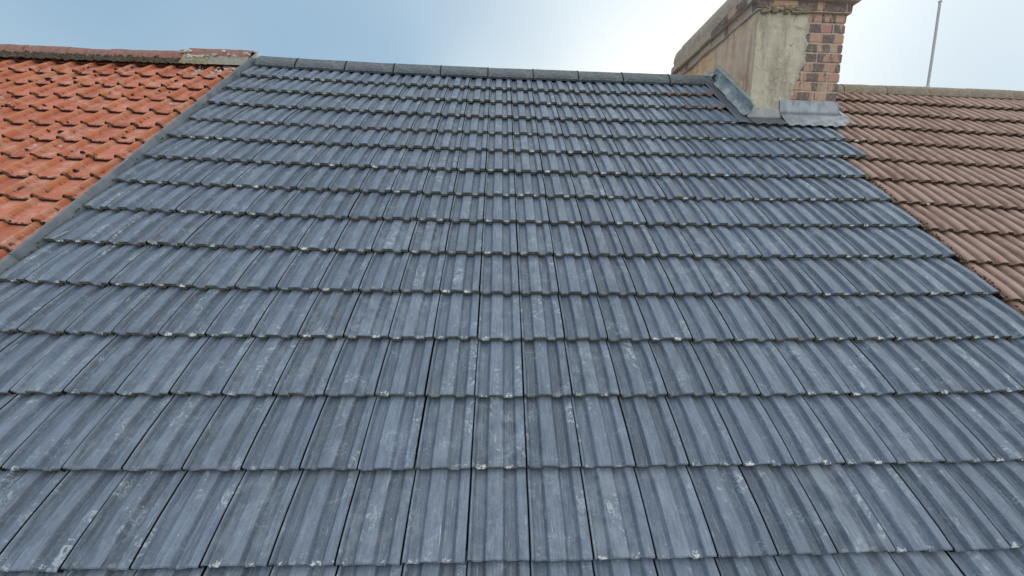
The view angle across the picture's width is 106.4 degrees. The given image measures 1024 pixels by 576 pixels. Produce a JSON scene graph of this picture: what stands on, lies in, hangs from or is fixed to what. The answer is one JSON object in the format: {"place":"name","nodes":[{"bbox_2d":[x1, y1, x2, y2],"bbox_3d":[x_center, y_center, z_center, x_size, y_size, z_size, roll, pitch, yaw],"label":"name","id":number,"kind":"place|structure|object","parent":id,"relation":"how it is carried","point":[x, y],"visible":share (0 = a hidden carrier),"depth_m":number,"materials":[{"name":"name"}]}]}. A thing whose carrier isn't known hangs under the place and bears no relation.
{"place":"outdoors","nodes":[
{"label":"outdoors","id":0,"kind":"place"},
{"bbox_2d":[0,44,255,259],"bbox_3d":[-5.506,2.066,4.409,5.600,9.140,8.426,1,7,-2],"label":"roof","id":1,"kind":"structure","parent":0,"point":[75,122],"depth_m":3.13,"materials":[{"name":"tile"}]},
{"bbox_2d":[0,51,1023,575],"bbox_3d":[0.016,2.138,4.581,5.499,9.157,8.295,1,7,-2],"label":"roof","id":2,"kind":"structure","parent":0,"point":[260,315],"depth_m":1.76,"materials":[{"name":"tile"}]},
{"bbox_2d":[671,0,861,126],"bbox_3d":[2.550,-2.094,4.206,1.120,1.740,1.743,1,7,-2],"label":"chimney","id":3,"kind":"object","parent":2,"relation":"on","point":[770,62],"visible":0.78,"depth_m":3.51,"materials":[{"name":"brick"}]},
{"bbox_2d":[0,0,1023,90],"label":"sky","id":4,"kind":"structure","parent":0,"point":[980,43],"materials":[{"name":"blue"}]},
{"bbox_2d":[827,84,1023,315],"bbox_3d":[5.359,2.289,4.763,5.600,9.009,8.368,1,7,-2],"label":"roof","id":5,"kind":"structure","parent":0,"point":[944,166],"depth_m":3.13,"materials":[{"name":"tile"}]},
{"bbox_2d":[925,0,941,87],"bbox_3d":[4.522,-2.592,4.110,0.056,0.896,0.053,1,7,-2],"label":"mast","id":6,"kind":"object","parent":5,"relation":"on","point":[933,44],"visible":0.87,"depth_m":4.10,"materials":[{"name":"metal"}]}
]}

